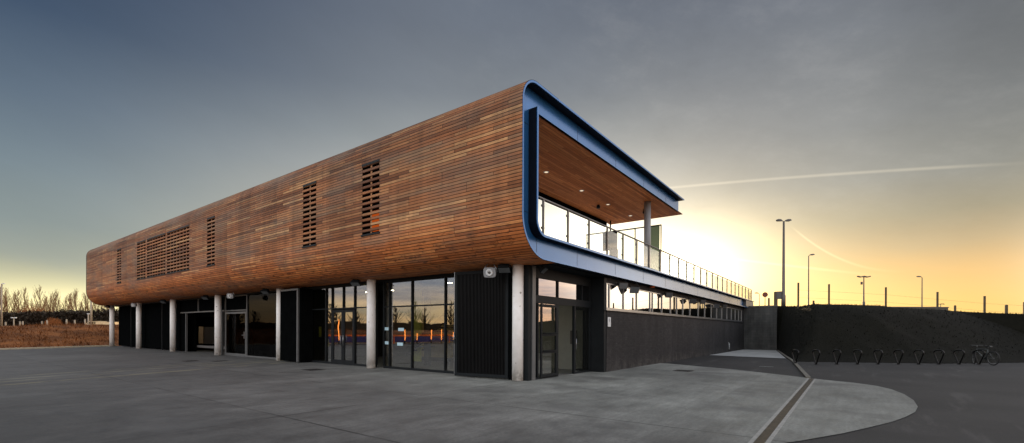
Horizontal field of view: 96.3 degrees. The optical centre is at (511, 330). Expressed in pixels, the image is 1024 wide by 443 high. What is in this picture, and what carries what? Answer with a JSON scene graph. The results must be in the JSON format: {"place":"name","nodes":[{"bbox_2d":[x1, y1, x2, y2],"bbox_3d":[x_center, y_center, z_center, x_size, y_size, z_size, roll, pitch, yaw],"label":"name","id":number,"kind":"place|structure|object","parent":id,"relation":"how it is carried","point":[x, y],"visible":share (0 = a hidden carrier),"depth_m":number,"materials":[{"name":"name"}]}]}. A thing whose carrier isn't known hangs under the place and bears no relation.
{"place":"outdoors","nodes":[
{"label":"outdoors","id":0,"kind":"place"},
{"bbox_2d":[0,321,118,347],"bbox_3d":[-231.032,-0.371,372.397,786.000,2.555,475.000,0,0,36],"label":"grass bank","id":1,"kind":"structure","parent":0,"point":[56,334],"depth_m":42.66,"materials":[{"name":"brown plant"}]},
{"bbox_2d":[0,283,4,325],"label":"street lamp","id":2,"kind":"object","parent":1,"relation":"on","point":[1,322],"visible":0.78,"depth_m":59.94,"materials":[{"name":"white metal"}]},
{"bbox_2d":[0,287,9,310],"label":"poplar tree","id":3,"kind":"object","parent":1,"relation":"on","point":[3,302],"visible":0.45,"depth_m":100.05,"materials":[{"name":"brown plant"}]},
{"bbox_2d":[3,288,11,312],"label":"poplar tree","id":4,"kind":"object","parent":1,"relation":"on","point":[7,301],"visible":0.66,"depth_m":103.93,"materials":[{"name":"brown plant"}]},
{"bbox_2d":[9,290,21,311],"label":"poplar tree","id":5,"kind":"object","parent":1,"relation":"on","point":[14,306],"visible":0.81,"depth_m":98.12,"materials":[{"name":"brown plant"}]},
{"bbox_2d":[11,289,27,311],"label":"poplar tree","id":6,"kind":"object","parent":1,"relation":"on","point":[17,301],"visible":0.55,"depth_m":107.79,"materials":[{"name":"brown plant"}]},
{"bbox_2d":[17,286,28,310],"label":"poplar tree","id":7,"kind":"object","parent":1,"relation":"on","point":[25,301],"visible":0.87,"depth_m":100.82,"materials":[{"name":"brown plant"}]},
{"bbox_2d":[20,304,46,311],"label":"bush","id":8,"kind":"object","parent":1,"relation":"on","point":[33,309],"visible":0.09,"depth_m":95.95,"materials":[{"name":"brown plant"}]},
{"bbox_2d":[32,285,47,310],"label":"poplar tree","id":9,"kind":"object","parent":1,"relation":"on","point":[40,301],"visible":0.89,"depth_m":98.79,"materials":[{"name":"brown plant"}]},
{"bbox_2d":[41,295,51,311],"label":"poplar tree","id":10,"kind":"object","parent":1,"relation":"on","point":[47,308],"visible":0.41,"depth_m":101.84,"materials":[{"name":"brown plant"}]},
{"bbox_2d":[45,317,61,324],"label":"bush","id":11,"kind":"object","parent":1,"relation":"on","point":[57,321],"visible":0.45,"depth_m":83.98,"materials":[{"name":"brown plant"}]},
{"bbox_2d":[49,289,60,311],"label":"poplar tree","id":12,"kind":"object","parent":1,"relation":"on","point":[55,303],"visible":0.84,"depth_m":100.05,"materials":[{"name":"brown plant"}]},
{"bbox_2d":[0,307,118,325],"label":"hedge","id":13,"kind":"object","parent":1,"relation":"on","point":[38,317],"visible":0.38,"depth_m":90.17,"materials":[{"name":"plant"}]},
{"bbox_2d":[60,296,69,309],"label":"poplar tree","id":14,"kind":"object","parent":1,"relation":"on","point":[66,299],"visible":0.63,"depth_m":103.95,"materials":[{"name":"brown plant"}]},
{"bbox_2d":[66,295,76,311],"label":"poplar tree","id":15,"kind":"object","parent":1,"relation":"on","point":[71,306],"visible":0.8,"depth_m":98.66,"materials":[{"name":"brown plant"}]},
{"bbox_2d":[69,289,81,310],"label":"poplar tree","id":16,"kind":"object","parent":1,"relation":"on","point":[74,301],"visible":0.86,"depth_m":102.92,"materials":[{"name":"brown plant"}]},
{"bbox_2d":[79,293,89,309],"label":"poplar tree","id":17,"kind":"object","parent":1,"relation":"on","point":[83,302],"visible":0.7,"depth_m":97.67,"materials":[{"name":"brown plant"}]},
{"bbox_2d":[83,297,89,310],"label":"poplar tree","id":18,"kind":"object","parent":1,"relation":"on","point":[87,299],"visible":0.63,"depth_m":97.70,"materials":[{"name":"brown plant"}]},
{"bbox_2d":[90,301,91,324],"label":"street lamp","id":19,"kind":"object","parent":1,"relation":"on","point":[90,313],"visible":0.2,"depth_m":61.91,"materials":[{"name":"grey metal"}]},
{"bbox_2d":[95,322,118,324],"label":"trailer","id":20,"kind":"object","parent":1,"relation":"on","point":[105,323],"visible":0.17,"depth_m":72.10,"materials":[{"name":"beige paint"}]},
{"bbox_2d":[197,347,224,351],"bbox_3d":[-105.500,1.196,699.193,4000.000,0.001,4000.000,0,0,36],"label":"ground","id":21,"kind":"structure","parent":0,"point":[207,349],"depth_m":36.94,"materials":[{"name":"grey concrete"}]},
{"bbox_2d":[744,305,777,349],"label":"retaining wall","id":22,"kind":"structure","parent":21,"relation":"on","point":[760,327],"depth_m":39.95,"materials":[{"name":"concrete"}]},
{"bbox_2d":[0,346,917,442],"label":"plaza","id":23,"kind":"structure","parent":0,"point":[116,394],"depth_m":9.99,"materials":[{"name":"concrete"}]},
{"bbox_2d":[0,345,116,349],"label":"kerb","id":24,"kind":"structure","parent":23,"relation":"on","point":[53,347],"depth_m":37.14,"materials":[{"name":"grey concrete"}]},
{"bbox_2d":[86,80,753,380],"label":"pavilion building","id":25,"kind":"structure","parent":23,"relation":"on","point":[438,245],"depth_m":19.04,"materials":[{"name":"brown wood"}]},
{"bbox_2d":[116,248,120,283],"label":"slatted window","id":26,"kind":"structure","parent":25,"relation":"in","point":[118,250],"depth_m":35.06,"materials":[{"name":"brown wood"}]},
{"bbox_2d":[136,239,145,279],"bbox_3d":[-25.592,-4.871,32.070,1.880,2.662,0.580,0,0,36],"label":"slatted window","id":27,"kind":"structure","parent":25,"relation":"in","point":[141,246],"depth_m":32.10,"materials":[{"name":"brown wood"}]},
{"bbox_2d":[146,233,165,277],"bbox_3d":[-23.218,-4.861,30.318,3.580,2.662,0.580,0,0,36],"label":"slatted window","id":28,"kind":"structure","parent":25,"relation":"in","point":[156,244],"depth_m":30.51,"materials":[{"name":"brown wood"}]},
{"bbox_2d":[166,225,188,273],"bbox_3d":[-20.120,-4.848,28.033,3.680,2.662,0.580,0,0,36],"label":"slatted window","id":29,"kind":"structure","parent":25,"relation":"in","point":[177,239],"depth_m":28.25,"materials":[{"name":"brown wood"}]},
{"bbox_2d":[206,216,214,266],"bbox_3d":[-16.217,-4.831,25.153,1.080,2.662,0.580,0,0,36],"label":"slatted window","id":30,"kind":"structure","parent":25,"relation":"in","point":[211,220],"depth_m":25.07,"materials":[{"name":"brown wood"}]},
{"bbox_2d":[225,311,245,355],"bbox_3d":[-16.536,0.184,27.395,2.740,2.570,0.145,0,0,36],"label":"door","id":31,"kind":"structure","parent":25,"relation":"in","point":[235,322],"depth_m":27.44,"materials":[{"name":"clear glass"}]},
{"bbox_2d":[248,293,275,357],"bbox_3d":[-13.526,-0.283,25.273,4.380,3.490,0.012,0,0,36],"label":"dark window","id":32,"kind":"structure","parent":25,"relation":"in","point":[261,307],"depth_m":25.54,"materials":[{"name":"black glass"}]},
{"bbox_2d":[302,181,316,247],"bbox_3d":[-8.267,-4.797,19.288,1.080,2.662,0.580,0,0,36],"label":"slatted window","id":33,"kind":"structure","parent":25,"relation":"in","point":[309,189],"depth_m":19.22,"materials":[{"name":"brown wood"}]},
{"bbox_2d":[332,310,341,362],"bbox_3d":[-8.067,0.305,21.164,0.830,2.480,0.137,0,0,36],"label":"door","id":34,"kind":"structure","parent":25,"relation":"in","point":[333,311],"depth_m":21.36,"materials":[{"name":"black glass"}]},
{"bbox_2d":[343,309,353,363],"bbox_3d":[-7.356,0.308,20.687,0.800,2.480,0.060,0,0,36],"label":"door","id":35,"kind":"structure","parent":25,"relation":"in","point":[352,310],"depth_m":20.79,"materials":[{"name":"black glass"}]},
{"bbox_2d":[361,159,379,236],"bbox_3d":[-4.976,-4.782,16.859,1.080,2.662,0.580,0,0,36],"label":"slatted window","id":36,"kind":"structure","parent":25,"relation":"in","point":[370,170],"depth_m":16.80,"materials":[{"name":"brown wood"}]},
{"bbox_2d":[540,304,557,377],"bbox_3d":[1.284,0.341,15.455,0.118,2.430,1.080,0,0,36],"label":"door","id":37,"kind":"structure","parent":25,"relation":"in","point":[542,334],"depth_m":15.42,"materials":[{"name":"black metal"}]},
{"bbox_2d":[576,307,586,370],"bbox_3d":[2.631,0.346,17.518,0.136,2.430,1.080,0,0,36],"label":"door","id":38,"kind":"structure","parent":25,"relation":"in","point":[577,308],"depth_m":17.89,"materials":[{"name":"grey metal"}]},
{"bbox_2d":[608,317,610,326],"bbox_3d":[3.813,-0.329,17.978,0.023,0.370,0.260,0,0,36],"label":"wall sign","id":39,"kind":"object","parent":25,"relation":"attached to","point":[609,321],"visible":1,"depth_m":17.97,"materials":[{"name":"white paint"}]},
{"bbox_2d":[605,283,741,321],"bbox_3d":[11.792,-1.294,28.877,0.120,1.010,27.570,0,0,36],"label":"strip window","id":40,"kind":"structure","parent":25,"relation":"in","point":[616,299],"depth_m":22.95,"materials":[{"name":"clear glass"}]},
{"bbox_2d":[748,378,815,442],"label":"drain edging","id":41,"kind":"object","parent":23,"relation":"on","point":[773,434],"visible":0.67,"depth_m":8.51,"materials":[{"name":"grey concrete"}]},
{"bbox_2d":[753,378,813,442],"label":"drain channel","id":42,"kind":"object","parent":23,"relation":"on","point":[765,434],"visible":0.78,"depth_m":8.60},
{"bbox_2d":[0,0,1023,313],"label":"sky","id":43,"kind":"structure","parent":0,"point":[889,134],"materials":[{"name":"grey"}]},
{"bbox_2d":[713,349,784,357],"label":"service slab","id":44,"kind":"structure","parent":0,"point":[760,353],"depth_m":33.04,"materials":[{"name":"concrete"}]},
{"bbox_2d":[665,350,1023,442],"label":"car park","id":45,"kind":"structure","parent":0,"point":[971,403],"depth_m":12.24,"materials":[{"name":"grey asphalt"}]},
{"bbox_2d":[777,350,810,377],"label":"kerb","id":46,"kind":"structure","parent":45,"relation":"on","point":[801,370],"depth_m":20.34,"materials":[{"name":"concrete"}]},
{"bbox_2d":[791,349,798,362],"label":"bicycle rack","id":47,"kind":"object","parent":45,"relation":"on","point":[794,361],"visible":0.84,"depth_m":22.36,"materials":[{"name":"black metal"}]},
{"bbox_2d":[812,349,819,364],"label":"bicycle rack","id":48,"kind":"object","parent":45,"relation":"on","point":[815,361],"visible":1,"depth_m":22.42,"materials":[{"name":"metal"}]},
{"bbox_2d":[832,349,840,364],"bbox_3d":[15.968,1.309,22.551,0.120,0.758,0.655,0,0,5],"label":"bicycle rack","id":49,"kind":"object","parent":45,"relation":"on","point":[837,362],"visible":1,"depth_m":22.48,"materials":[{"name":"metal"}]},
{"bbox_2d":[853,349,861,364],"bbox_3d":[17.029,1.313,22.613,0.120,0.758,0.655,0,0,5],"label":"bicycle rack","id":50,"kind":"object","parent":45,"relation":"on","point":[859,357],"visible":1,"depth_m":22.56,"materials":[{"name":"metal"}]},
{"bbox_2d":[873,349,882,364],"bbox_3d":[18.091,1.318,22.674,0.120,0.758,0.655,0,0,5],"label":"bicycle rack","id":51,"kind":"object","parent":45,"relation":"on","point":[877,362],"visible":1,"depth_m":22.62,"materials":[{"name":"metal"}]},
{"bbox_2d":[893,349,903,364],"bbox_3d":[19.152,1.323,22.736,0.120,0.758,0.655,0,0,5],"label":"bicycle rack","id":52,"kind":"object","parent":45,"relation":"on","point":[896,358],"visible":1,"depth_m":22.69,"materials":[{"name":"metal"}]},
{"bbox_2d":[913,349,923,364],"bbox_3d":[20.214,1.327,22.798,0.120,0.758,0.655,0,0,5],"label":"bicycle rack","id":53,"kind":"object","parent":45,"relation":"on","point":[919,362],"visible":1,"depth_m":22.74,"materials":[{"name":"metal"}]},
{"bbox_2d":[933,349,944,364],"bbox_3d":[21.276,1.332,22.860,0.120,0.758,0.655,0,0,5],"label":"bicycle rack","id":54,"kind":"object","parent":45,"relation":"on","point":[938,363],"visible":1,"depth_m":22.81,"materials":[{"name":"metal"}]},
{"bbox_2d":[953,349,964,364],"bbox_3d":[22.337,1.336,22.922,0.120,0.758,0.655,0,0,5],"label":"bicycle rack","id":55,"kind":"object","parent":45,"relation":"on","point":[958,363],"visible":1,"depth_m":22.87,"materials":[{"name":"metal"}]},
{"bbox_2d":[973,350,984,364],"bbox_3d":[23.399,1.341,22.984,0.120,0.758,0.655,0,0,5],"label":"bicycle rack","id":56,"kind":"object","parent":45,"relation":"on","point":[978,363],"visible":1,"depth_m":22.93,"materials":[{"name":"metal"}]},
{"bbox_2d":[969,345,999,364],"bbox_3d":[23.599,1.230,22.883,0.509,0.970,1.653,0,0,-3],"label":"bicycle","id":57,"kind":"object","parent":45,"relation":"on","point":[986,358],"visible":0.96,"depth_m":22.70,"materials":[{"name":"metal"}]},
{"bbox_2d":[777,303,1023,363],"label":"grass bank","id":58,"kind":"structure","parent":0,"point":[823,333],"depth_m":27.62,"materials":[{"name":"plant"}]},
{"bbox_2d":[774,292,777,304],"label":"timber post","id":59,"kind":"object","parent":58,"relation":"on","point":[775,299],"visible":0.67,"depth_m":47.87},
{"bbox_2d":[776,219,791,305],"bbox_3d":[23.720,-5.851,40.196,1.317,7.706,0.624,0,0,2],"label":"street lamp","id":60,"kind":"object","parent":58,"relation":"on","point":[781,295],"visible":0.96,"depth_m":39.97,"materials":[{"name":"grey metal"}]},
{"bbox_2d":[808,254,814,303],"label":"street lamp","id":61,"kind":"object","parent":58,"relation":"on","point":[808,277],"visible":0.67,"depth_m":59.95,"materials":[{"name":"grey metal"}]},
{"bbox_2d":[857,276,870,304],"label":"floodlight mast","id":62,"kind":"object","parent":58,"relation":"on","point":[862,283],"visible":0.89,"depth_m":51.95,"materials":[{"name":"grey metal"}]},
{"bbox_2d":[797,283,1020,312],"bbox_3d":[29.929,-1.881,34.002,17.594,3.220,0.172,0,0,0],"label":"wire fence","id":63,"kind":"object","parent":58,"relation":"on","point":[938,299],"visible":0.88,"depth_m":33.96,"materials":[{"name":"grey metal"}]},
{"bbox_2d":[916,276,922,306],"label":"street lamp","id":64,"kind":"object","parent":58,"relation":"on","point":[921,292],"visible":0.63,"depth_m":74.99,"materials":[{"name":"grey metal"}]},
{"bbox_2d":[892,307,948,309],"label":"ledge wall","id":65,"kind":"structure","parent":58,"relation":"on","point":[941,308],"depth_m":32.88,"materials":[{"name":"concrete"}]}
]}

